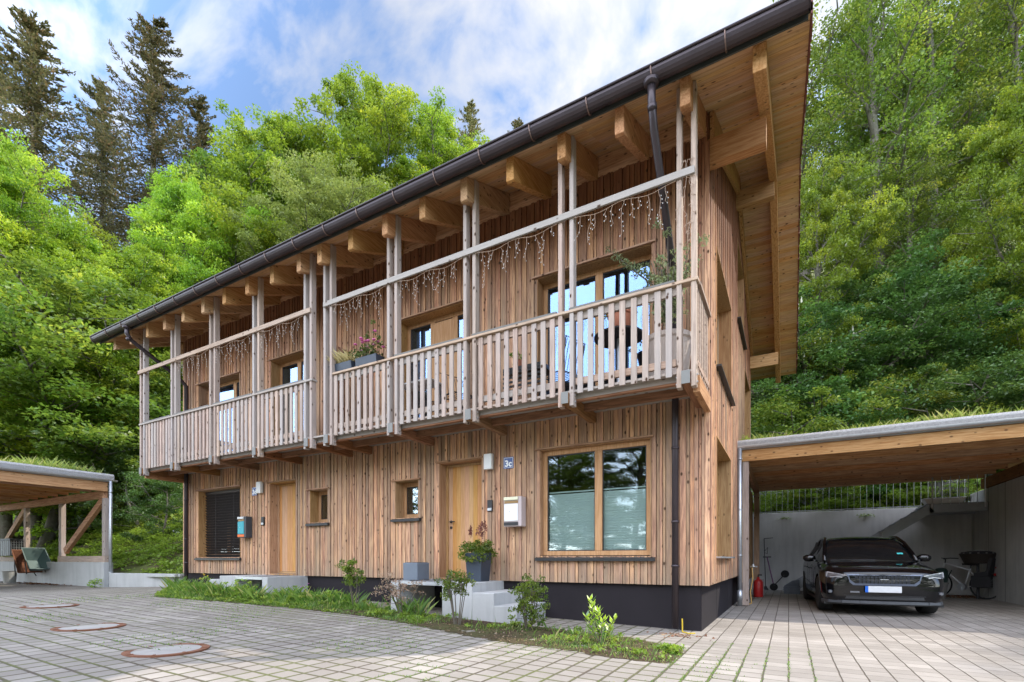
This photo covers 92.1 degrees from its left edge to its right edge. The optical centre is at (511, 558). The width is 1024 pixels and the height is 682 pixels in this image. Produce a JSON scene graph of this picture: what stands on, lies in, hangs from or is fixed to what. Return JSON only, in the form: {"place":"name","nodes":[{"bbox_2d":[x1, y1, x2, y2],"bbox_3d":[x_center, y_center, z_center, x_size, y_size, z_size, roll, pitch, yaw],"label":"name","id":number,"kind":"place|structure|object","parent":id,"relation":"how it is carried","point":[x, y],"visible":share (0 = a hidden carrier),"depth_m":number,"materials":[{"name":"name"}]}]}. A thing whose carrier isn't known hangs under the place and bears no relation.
{"place":"outdoors","nodes":[
{"label":"outdoors","id":0,"kind":"place"},
{"bbox_2d":[0,217,1012,577],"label":"hillside","id":1,"kind":"structure","parent":0,"point":[136,567],"depth_m":17.09,"materials":[{"name":"green plant"}]},
{"bbox_2d":[0,52,89,436],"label":"spruce tree","id":2,"kind":"object","parent":1,"relation":"on","point":[3,125],"visible":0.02,"depth_m":35.68,"materials":[{"name":"green plant"}]},
{"bbox_2d":[0,127,94,538],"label":"broadleaf tree","id":3,"kind":"object","parent":1,"relation":"on","point":[17,193],"visible":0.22,"depth_m":23.04,"materials":[{"name":"green plant"}]},
{"bbox_2d":[0,268,126,538],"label":"understory tree","id":4,"kind":"object","parent":1,"relation":"on","point":[19,532],"visible":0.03,"depth_m":21.57,"materials":[{"name":"green plant"}]},
{"bbox_2d":[2,211,135,447],"bbox_3d":[-24.173,-10.614,28.294,12.451,17.668,12.315,0,0,-34],"label":"broadleaf tree","id":5,"kind":"object","parent":1,"relation":"on","point":[108,236],"visible":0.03,"depth_m":27.36,"materials":[{"name":"green plant"}]},
{"bbox_2d":[0,211,145,546],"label":"broadleaf tree","id":6,"kind":"object","parent":1,"relation":"on","point":[18,238],"visible":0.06,"depth_m":22.32,"materials":[{"name":"green plant"}]},
{"bbox_2d":[0,4,163,273],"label":"spruce tree","id":7,"kind":"object","parent":1,"relation":"on","point":[31,92],"visible":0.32,"depth_m":33.43,"materials":[{"name":"green plant"}]},
{"bbox_2d":[0,263,182,547],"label":"understory tree","id":8,"kind":"object","parent":1,"relation":"on","point":[51,521],"visible":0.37,"depth_m":19.26,"materials":[{"name":"green plant"}]},
{"bbox_2d":[0,247,182,522],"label":"understory tree","id":9,"kind":"object","parent":1,"relation":"on","point":[127,298],"visible":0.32,"depth_m":20.14,"materials":[{"name":"green plant"}]},
{"bbox_2d":[37,74,145,254],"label":"spruce tree","id":10,"kind":"object","parent":1,"relation":"on","point":[101,148],"visible":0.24,"depth_m":37.53,"materials":[{"name":"green plant"}]},
{"bbox_2d":[0,269,182,532],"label":"understory tree","id":11,"kind":"object","parent":1,"relation":"on","point":[24,433],"visible":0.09,"depth_m":20.90,"materials":[{"name":"green plant"}]},
{"bbox_2d":[0,314,182,506],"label":"understory tree","id":12,"kind":"object","parent":1,"relation":"on","point":[95,407],"visible":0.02,"depth_m":22.25,"materials":[{"name":"green plant"}]},
{"bbox_2d":[0,241,184,508],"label":"broadleaf tree","id":13,"kind":"object","parent":1,"relation":"on","point":[146,277],"visible":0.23,"depth_m":23.82,"materials":[{"name":"green plant"}]},
{"bbox_2d":[2,497,183,573],"bbox_3d":[-15.504,-2.361,22.908,19.035,5.930,9.748,0,0,29],"label":"ground cover","id":14,"kind":"object","parent":1,"relation":"on","point":[159,548],"visible":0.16,"depth_m":18.59,"materials":[{"name":"green plant"}]},
{"bbox_2d":[32,11,206,288],"bbox_3d":[-26.397,-23.232,36.916,16.333,35.056,17.744,0,0,26],"label":"spruce tree","id":15,"kind":"object","parent":1,"relation":"on","point":[156,96],"visible":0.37,"depth_m":35.99,"materials":[{"name":"green plant"}]},
{"bbox_2d":[63,442,182,532],"bbox_3d":[-16.147,-2.987,21.440,4.495,4.063,5.755,0,0,4],"label":"shrub","id":16,"kind":"object","parent":1,"relation":"on","point":[96,522],"visible":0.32,"depth_m":20.79,"materials":[{"name":"green plant"}]},
{"bbox_2d":[75,360,182,496],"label":"understory tree","id":17,"kind":"object","parent":1,"relation":"on","point":[113,372],"visible":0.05,"depth_m":21.79,"materials":[{"name":"green plant"}]},
{"bbox_2d":[112,471,182,542],"bbox_3d":[-13.446,-2.095,19.128,3.433,3.151,2.682,0,0,-29],"label":"shrub","id":18,"kind":"object","parent":1,"relation":"on","point":[169,498],"visible":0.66,"depth_m":18.69,"materials":[{"name":"green plant"}]},
{"bbox_2d":[50,162,275,290],"bbox_3d":[-20.108,-14.319,31.343,10.762,19.590,12.514,0,0,-3],"label":"broadleaf tree","id":19,"kind":"object","parent":1,"relation":"on","point":[185,199],"visible":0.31,"depth_m":29.37,"materials":[{"name":"green plant"}]},
{"bbox_2d":[137,95,219,241],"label":"spruce tree","id":20,"kind":"object","parent":1,"relation":"on","point":[201,139],"visible":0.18,"depth_m":38.50,"materials":[{"name":"green plant"}]},
{"bbox_2d":[105,175,309,289],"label":"broadleaf tree","id":21,"kind":"object","parent":1,"relation":"on","point":[266,241],"visible":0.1,"depth_m":30.57,"materials":[{"name":"green plant"}]},
{"bbox_2d":[145,117,294,274],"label":"beech tree","id":22,"kind":"object","parent":1,"relation":"on","point":[193,170],"visible":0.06,"depth_m":34.47,"materials":[{"name":"green plant"}]},
{"bbox_2d":[194,98,312,281],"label":"beech tree","id":23,"kind":"object","parent":1,"relation":"on","point":[225,169],"visible":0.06,"depth_m":34.81,"materials":[{"name":"green plant"}]},
{"bbox_2d":[202,106,376,237],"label":"beech tree","id":24,"kind":"object","parent":1,"relation":"on","point":[278,133],"visible":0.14,"depth_m":36.35,"materials":[{"name":"green plant"}]},
{"bbox_2d":[220,148,393,262],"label":"broadleaf tree","id":25,"kind":"object","parent":1,"relation":"on","point":[326,198],"visible":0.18,"depth_m":30.10,"materials":[{"name":"green plant"}]},
{"bbox_2d":[271,59,447,222],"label":"beech tree","id":26,"kind":"object","parent":1,"relation":"on","point":[382,127],"visible":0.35,"depth_m":38.50,"materials":[{"name":"green plant"}]},
{"bbox_2d":[373,86,478,195],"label":"beech tree","id":27,"kind":"object","parent":1,"relation":"on","point":[438,133],"visible":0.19,"depth_m":41.12,"materials":[{"name":"green plant"}]},
{"bbox_2d":[455,98,484,150],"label":"spruce tree","id":28,"kind":"object","parent":1,"relation":"on","point":[469,110],"visible":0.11,"depth_m":49.63,"materials":[{"name":"green plant"}]},
{"bbox_2d":[753,487,837,518],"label":"shrub","id":29,"kind":"object","parent":1,"relation":"on","point":[815,494],"visible":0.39,"depth_m":16.73,"materials":[{"name":"green plant"}]},
{"bbox_2d":[751,327,871,436],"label":"understory tree","id":30,"kind":"object","parent":1,"relation":"on","point":[756,396],"visible":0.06,"depth_m":18.61,"materials":[{"name":"green plant"}]},
{"bbox_2d":[751,383,917,511],"bbox_3d":[9.862,-3.656,17.300,7.141,5.042,5.578,0,0,-3],"label":"shrub","id":31,"kind":"object","parent":1,"relation":"on","point":[766,419],"visible":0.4,"depth_m":16.57,"materials":[{"name":"green plant"}]},
{"bbox_2d":[772,0,897,404],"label":"slender tree","id":32,"kind":"object","parent":1,"relation":"on","point":[818,135],"visible":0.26,"depth_m":23.41,"materials":[{"name":"green plant"}]},
{"bbox_2d":[752,374,920,508],"bbox_3d":[11.402,-4.104,18.281,5.747,5.195,7.358,0,0,-9],"label":"shrub","id":33,"kind":"object","parent":1,"relation":"on","point":[878,489],"visible":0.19,"depth_m":16.36,"materials":[{"name":"green plant"}]},
{"bbox_2d":[753,148,933,418],"bbox_3d":[12.892,-9.948,20.275,6.873,13.558,6.949,0,0,-42],"label":"broadleaf tree","id":34,"kind":"object","parent":1,"relation":"on","point":[821,197],"visible":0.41,"depth_m":19.14,"materials":[{"name":"green plant"}]},
{"bbox_2d":[804,484,909,517],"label":"shrub","id":35,"kind":"object","parent":1,"relation":"on","point":[844,493],"visible":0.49,"depth_m":15.82,"materials":[{"name":"green plant"}]},
{"bbox_2d":[751,287,978,432],"bbox_3d":[11.761,-6.413,19.497,8.902,7.755,7.952,0,0,6],"label":"understory tree","id":36,"kind":"object","parent":1,"relation":"on","point":[828,318],"visible":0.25,"depth_m":17.54,"materials":[{"name":"green plant"}]},
{"bbox_2d":[806,4,939,293],"bbox_3d":[18.785,-20.759,27.596,8.009,23.192,7.998,0,0,-39],"label":"slender tree","id":37,"kind":"object","parent":1,"relation":"on","point":[863,119],"visible":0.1,"depth_m":26.38,"materials":[{"name":"green plant"}]},
{"bbox_2d":[753,469,1003,513],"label":"undergrowth","id":38,"kind":"object","parent":1,"relation":"on","point":[913,501],"depth_m":16.27,"materials":[{"name":"green plant"}]},
{"bbox_2d":[751,254,1008,414],"bbox_3d":[14.089,-7.699,20.837,9.216,8.028,8.232,0,0,35],"label":"understory tree","id":39,"kind":"object","parent":1,"relation":"on","point":[899,332],"visible":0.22,"depth_m":17.71,"materials":[{"name":"green plant"}]},
{"bbox_2d":[800,0,991,343],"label":"slender tree","id":40,"kind":"object","parent":1,"relation":"on","point":[858,60],"visible":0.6,"depth_m":22.86,"materials":[{"name":"green plant"}]},
{"bbox_2d":[833,480,962,509],"bbox_3d":[12.278,-1.992,16.095,3.662,1.680,2.860,0,0,24],"label":"shrub","id":41,"kind":"object","parent":1,"relation":"on","point":[905,485],"visible":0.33,"depth_m":15.40,"materials":[{"name":"green plant"}]},
{"bbox_2d":[836,131,979,416],"bbox_3d":[17.754,-12.182,21.948,6.114,13.410,5.225,0,0,8],"label":"slender tree","id":42,"kind":"object","parent":1,"relation":"on","point":[924,176],"visible":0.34,"depth_m":21.21,"materials":[{"name":"green plant"}]},
{"bbox_2d":[802,228,1023,411],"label":"understory tree","id":43,"kind":"object","parent":1,"relation":"on","point":[898,283],"visible":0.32,"depth_m":18.00,"materials":[{"name":"green plant"}]},
{"bbox_2d":[827,0,1006,265],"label":"slender tree","id":44,"kind":"object","parent":1,"relation":"on","point":[948,92],"visible":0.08,"depth_m":25.89,"materials":[{"name":"green plant"}]},
{"bbox_2d":[831,379,1008,508],"bbox_3d":[12.997,-3.863,17.535,5.228,4.725,6.693,0,0,-4],"label":"shrub","id":45,"kind":"object","parent":1,"relation":"on","point":[878,404],"visible":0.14,"depth_m":15.98,"materials":[{"name":"green plant"}]},
{"bbox_2d":[859,478,982,507],"bbox_3d":[13.084,-1.992,15.628,3.662,1.680,2.860,0,0,37],"label":"shrub","id":46,"kind":"object","parent":1,"relation":"on","point":[927,491],"visible":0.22,"depth_m":14.90,"materials":[{"name":"green plant"}]},
{"bbox_2d":[844,0,1023,356],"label":"slender tree","id":47,"kind":"object","parent":1,"relation":"on","point":[977,98],"visible":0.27,"depth_m":23.79,"materials":[{"name":"green plant"}]},
{"bbox_2d":[854,270,1023,420],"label":"understory tree","id":48,"kind":"object","parent":1,"relation":"on","point":[948,282],"visible":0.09,"depth_m":18.83,"materials":[{"name":"green plant"}]},
{"bbox_2d":[859,362,1022,488],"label":"shrub","id":49,"kind":"object","parent":1,"relation":"on","point":[949,394],"visible":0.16,"depth_m":16.49,"materials":[{"name":"green plant"}]},
{"bbox_2d":[884,353,1023,487],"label":"shrub","id":50,"kind":"object","parent":1,"relation":"on","point":[930,372],"visible":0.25,"depth_m":16.04,"materials":[{"name":"green plant"}]},
{"bbox_2d":[886,248,1023,390],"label":"understory tree","id":51,"kind":"object","parent":1,"relation":"on","point":[995,285],"visible":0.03,"depth_m":19.51,"materials":[{"name":"green plant"}]},
{"bbox_2d":[905,351,1023,476],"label":"shrub","id":52,"kind":"object","parent":1,"relation":"on","point":[1018,384],"visible":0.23,"depth_m":15.80,"materials":[{"name":"green plant"}]},
{"bbox_2d":[916,0,1023,222],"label":"slender tree","id":53,"kind":"object","parent":1,"relation":"on","point":[990,60],"visible":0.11,"depth_m":25.64,"materials":[{"name":"green plant"}]},
{"bbox_2d":[933,74,1023,394],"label":"broadleaf tree","id":54,"kind":"object","parent":1,"relation":"on","point":[1002,141],"visible":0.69,"depth_m":18.32,"materials":[{"name":"green plant"}]},
{"bbox_2d":[937,0,1023,267],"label":"slender tree","id":55,"kind":"object","parent":1,"relation":"on","point":[1016,24],"visible":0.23,"depth_m":25.20,"materials":[{"name":"green plant"}]},
{"bbox_2d":[965,342,1023,412],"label":"shrub","id":56,"kind":"object","parent":1,"relation":"on","point":[1014,373],"visible":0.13,"depth_m":16.34,"materials":[{"name":"green plant"}]},
{"bbox_2d":[0,0,1022,262],"label":"sky","id":57,"kind":"structure","parent":0,"point":[527,60],"materials":[{"name":"blue"}]},
{"bbox_2d":[0,581,1023,681],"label":"paving","id":58,"kind":"structure","parent":0,"point":[962,639],"depth_m":5.54,"materials":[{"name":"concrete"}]},
{"bbox_2d":[50,623,126,631],"bbox_3d":[-5.368,0.871,6.274,0.740,0.032,0.740,0,0,29],"label":"manhole cover","id":59,"kind":"object","parent":58,"relation":"on","point":[101,626],"visible":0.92,"depth_m":6.19,"materials":[{"name":"metal"}]},
{"bbox_2d":[121,643,209,657],"bbox_3d":[-3.498,0.930,5.009,0.740,0.032,0.740,0,0,29],"label":"manhole cover","id":60,"kind":"object","parent":58,"relation":"on","point":[178,650],"visible":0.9,"depth_m":4.90,"materials":[{"name":"metal"}]},
{"bbox_2d":[210,575,307,594],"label":"entrance steps","id":61,"kind":"structure","parent":58,"relation":"on","point":[278,581],"depth_m":10.79,"materials":[{"name":"concrete"}]},
{"bbox_2d":[154,595,686,664],"bbox_3d":[-3.383,0.877,8.740,12.498,0.319,1.737,0,0,31],"label":"garden bed","id":62,"kind":"object","parent":58,"relation":"on","point":[487,634],"visible":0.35,"depth_m":6.24,"materials":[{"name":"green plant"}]},
{"bbox_2d":[334,558,365,604],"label":"leafy shrub","id":63,"kind":"object","parent":62,"relation":"on","point":[349,578],"visible":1,"depth_m":8.58,"materials":[{"name":"green plant"}]},
{"bbox_2d":[371,571,425,614],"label":"dry shrub","id":64,"kind":"object","parent":62,"relation":"on","point":[394,589],"visible":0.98,"depth_m":7.76,"materials":[{"name":"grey plant"}]},
{"bbox_2d":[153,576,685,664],"bbox_3d":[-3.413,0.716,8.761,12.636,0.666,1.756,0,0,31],"label":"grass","id":65,"kind":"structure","parent":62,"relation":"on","point":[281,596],"depth_m":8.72,"materials":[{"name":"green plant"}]},
{"bbox_2d":[434,569,475,624],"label":"leafy shrub","id":66,"kind":"object","parent":62,"relation":"on","point":[448,584],"visible":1,"depth_m":6.98,"materials":[{"name":"green plant"}]},
{"bbox_2d":[507,573,549,629],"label":"leafy shrub","id":67,"kind":"object","parent":62,"relation":"on","point":[532,594],"visible":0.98,"depth_m":6.57,"materials":[{"name":"green plant"}]},
{"bbox_2d":[583,595,616,643],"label":"laurel shrub","id":68,"kind":"object","parent":62,"relation":"on","point":[598,622],"visible":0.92,"depth_m":5.84,"materials":[{"name":"green plant"}]},
{"bbox_2d":[89,0,812,630],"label":"timber house","id":69,"kind":"structure","parent":58,"relation":"on","point":[625,484],"depth_m":8.43,"materials":[{"name":"brown wood"}]},
{"bbox_2d":[194,485,241,559],"bbox_3d":[-7.495,-0.897,12.820,2.010,1.865,0.401,0,0,29],"label":"window","id":70,"kind":"structure","parent":69,"relation":"in","point":[226,501],"depth_m":12.98,"materials":[{"name":"black glass"}]},
{"bbox_2d":[195,371,240,449],"bbox_3d":[-7.511,-3.515,12.822,1.940,2.270,0.333,0,0,29],"label":"window","id":71,"kind":"structure","parent":69,"relation":"in","point":[233,379],"depth_m":12.87,"materials":[{"name":"brown wood"}]},
{"bbox_2d":[267,479,295,574],"bbox_3d":[-5.279,-0.719,11.578,1.050,2.198,0.320,0,0,29],"label":"door","id":72,"kind":"structure","parent":69,"relation":"in","point":[282,495],"depth_m":11.74,"materials":[{"name":"brown wood"}]},
{"bbox_2d":[267,349,303,443],"bbox_3d":[-5.007,-3.540,11.419,1.600,2.320,0.333,0,0,29],"label":"window","id":73,"kind":"structure","parent":69,"relation":"in","point":[277,366],"depth_m":11.65,"materials":[{"name":"brown wood"}]},
{"bbox_2d":[305,487,329,525],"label":"window","id":74,"kind":"structure","parent":69,"relation":"in","point":[316,496],"depth_m":11.08,"materials":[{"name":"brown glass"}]},
{"bbox_2d":[326,344,358,374],"bbox_3d":[-3.147,-3.617,9.156,0.915,0.394,0.649,0,0,29],"label":"flower box","id":75,"kind":"object","parent":69,"relation":"attached to","point":[344,360],"visible":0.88,"depth_m":9.02,"materials":[{"name":"plastic"}]},
{"bbox_2d":[348,320,386,365],"bbox_3d":[-2.573,-3.800,8.816,0.797,0.760,0.430,0,0,13],"label":"flower box","id":76,"kind":"object","parent":69,"relation":"attached to","point":[372,356],"visible":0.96,"depth_m":8.75,"materials":[{"name":"grey plastic"}]},
{"bbox_2d":[390,478,421,521],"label":"window","id":77,"kind":"structure","parent":69,"relation":"in","point":[402,487],"depth_m":9.84,"materials":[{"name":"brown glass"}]},
{"bbox_2d":[401,299,462,419],"bbox_3d":[-1.461,-3.540,9.432,1.770,2.320,0.333,0,0,29],"label":"window","id":78,"kind":"structure","parent":69,"relation":"in","point":[444,322],"depth_m":9.48,"materials":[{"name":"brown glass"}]},
{"bbox_2d":[435,456,482,579],"bbox_3d":[-0.904,-0.719,9.127,1.040,2.198,0.320,0,0,29],"label":"door","id":79,"kind":"structure","parent":69,"relation":"in","point":[460,482],"depth_m":9.28,"materials":[{"name":"brown wood"}]},
{"bbox_2d":[504,496,525,526],"bbox_3d":[0.043,-0.790,8.321,0.340,0.500,0.190,0,0,29],"label":"letterbox","id":80,"kind":"object","parent":69,"relation":"attached to","point":[515,511],"visible":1,"depth_m":8.24,"materials":[{"name":"white paint"}]},
{"bbox_2d":[503,361,549,400],"bbox_3d":[0.257,-2.660,7.823,0.700,0.680,0.400,0,0,29],"label":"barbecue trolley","id":81,"kind":"object","parent":69,"relation":"on","point":[528,373],"visible":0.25,"depth_m":7.67,"materials":[{"name":"black metal"}]},
{"bbox_2d":[531,239,654,395],"bbox_3d":[1.291,-3.540,7.890,2.040,2.320,0.333,0,0,29],"label":"window","id":82,"kind":"structure","parent":69,"relation":"in","point":[599,267],"depth_m":7.95,"materials":[{"name":"brown wood"}]},
{"bbox_2d":[534,434,654,560],"bbox_3d":[1.281,-0.897,7.810,1.980,1.865,0.240,0,0,29],"label":"window","id":83,"kind":"structure","parent":69,"relation":"in","point":[599,522],"depth_m":7.81,"materials":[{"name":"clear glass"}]},
{"bbox_2d":[606,217,709,375],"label":"olive tree","id":84,"kind":"object","parent":69,"relation":"on","point":[669,276],"visible":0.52,"depth_m":6.53,"materials":[{"name":"green plant"}]},
{"bbox_2d":[716,436,734,557],"bbox_3d":[3.607,-0.960,8.662,0.375,1.900,2.220,0,0,29],"label":"window","id":85,"kind":"structure","parent":69,"relation":"in","point":[723,461],"depth_m":9.58,"materials":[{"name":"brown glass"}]},
{"bbox_2d":[716,246,735,406],"bbox_3d":[3.631,-3.920,8.706,0.375,1.880,2.320,0,0,29],"label":"window","id":86,"kind":"structure","parent":69,"relation":"in","point":[723,307],"depth_m":9.62,"materials":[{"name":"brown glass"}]},
{"bbox_2d":[737,237,746,349],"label":"window","id":87,"kind":"structure","parent":69,"relation":"in","point":[740,277],"depth_m":12.15,"materials":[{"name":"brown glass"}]},
{"bbox_2d":[744,368,749,439],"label":"window","id":88,"kind":"structure","parent":69,"relation":"in","point":[746,386],"depth_m":14.27,"materials":[{"name":"brown glass"}]},
{"bbox_2d":[391,579,544,622],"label":"entrance steps","id":89,"kind":"structure","parent":58,"relation":"on","point":[491,600],"depth_m":7.85,"materials":[{"name":"concrete"}]},
{"bbox_2d":[403,562,428,579],"bbox_3d":[-1.720,0.221,8.867,0.330,0.318,0.330,0,0,29],"label":"cube planter","id":90,"kind":"object","parent":89,"relation":"on","point":[415,570],"visible":0.98,"depth_m":8.74,"materials":[{"name":"grey concrete"}]},
{"bbox_2d":[457,521,497,581],"bbox_3d":[-0.605,-0.136,8.357,0.696,1.032,0.730,0,0,29],"label":"tall planter","id":91,"kind":"object","parent":89,"relation":"on","point":[478,559],"visible":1,"depth_m":8.23,"materials":[{"name":"grey plastic"}]},
{"bbox_2d":[803,536,943,612],"bbox_3d":[7.683,0.261,10.927,2.246,1.537,4.674,0,0,26],"label":"parked car","id":92,"kind":"object","parent":58,"relation":"on","point":[871,570],"visible":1,"depth_m":9.27,"materials":[{"name":"black paint"}]},
{"bbox_2d":[737,404,1023,605],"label":"carport","id":93,"kind":"object","parent":58,"relation":"on","point":[954,446],"visible":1,"depth_m":10.73,"materials":[{"name":"brown wood"}]},
{"bbox_2d":[782,474,987,590],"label":"steel stairs","id":94,"kind":"structure","parent":58,"relation":"on","point":[922,512],"depth_m":13.51,"materials":[{"name":"metal"}]},
{"bbox_2d":[942,558,996,598],"bbox_3d":[11.946,0.502,13.137,0.659,1.070,1.754,0,0,-23],"label":"bicycle","id":95,"kind":"object","parent":58,"relation":"on","point":[984,579],"visible":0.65,"depth_m":12.67,"materials":[{"name":"metal"}]},
{"bbox_2d":[959,550,995,598],"bbox_3d":[12.068,0.415,12.782,0.760,1.284,0.752,0,0,29],"label":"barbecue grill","id":96,"kind":"object","parent":58,"relation":"on","point":[977,557],"visible":0.94,"depth_m":12.62,"materials":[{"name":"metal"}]},
{"bbox_2d":[594,325,641,381],"bbox_3d":[1.516,-2.740,7.002,0.700,0.840,0.700,0,0,29],"label":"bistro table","id":97,"kind":"object","parent":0,"point":[628,335],"visible":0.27,"depth_m":6.97,"materials":[{"name":"black metal"}]},
{"label":"ground","id":98,"kind":"structure","parent":0,"visible":0},
{"bbox_2d":[0,561,112,586],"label":"wall","id":99,"kind":"structure","parent":98,"relation":"on","point":[74,573],"depth_m":16.44,"materials":[{"name":"concrete"}]},
{"bbox_2d":[21,547,50,573],"bbox_3d":[-16.711,0.098,17.206,0.656,1.162,0.690,-41,-16,19],"label":"wheelbarrow","id":100,"kind":"object","parent":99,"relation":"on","point":[36,559],"visible":0.99,"depth_m":17.22,"materials":[{"name":"metal"}]},
{"bbox_2d":[0,454,117,572],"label":"carport","id":101,"kind":"object","parent":99,"relation":"on","point":[23,479],"visible":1,"depth_m":15.34,"materials":[{"name":"brown wood"}]},
{"bbox_2d":[0,538,30,555],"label":"crate","id":102,"kind":"object","parent":101,"relation":"on","point":[7,545],"visible":0.64,"depth_m":18.69,"materials":[{"name":"white plastic"}]},
{"bbox_2d":[109,573,183,586],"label":"wall","id":103,"kind":"structure","parent":98,"relation":"on","point":[135,579],"depth_m":14.74,"materials":[{"name":"concrete"}]},
{"bbox_2d":[749,507,971,594],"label":"retaining wall","id":104,"kind":"structure","parent":98,"relation":"on","point":[790,543],"depth_m":15.48,"materials":[{"name":"grey concrete"}]},
{"bbox_2d":[753,479,964,512],"bbox_3d":[10.262,-2.020,15.800,6.660,1.160,0.040,0,0,29],"label":"metal railing","id":105,"kind":"object","parent":104,"relation":"on","point":[886,507],"visible":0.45,"depth_m":15.44,"materials":[{"name":"metal"}]},
{"bbox_2d":[970,476,1023,604],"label":"retaining wall","id":106,"kind":"structure","parent":98,"relation":"on","point":[998,527],"depth_m":12.03,"materials":[{"name":"grey concrete"}]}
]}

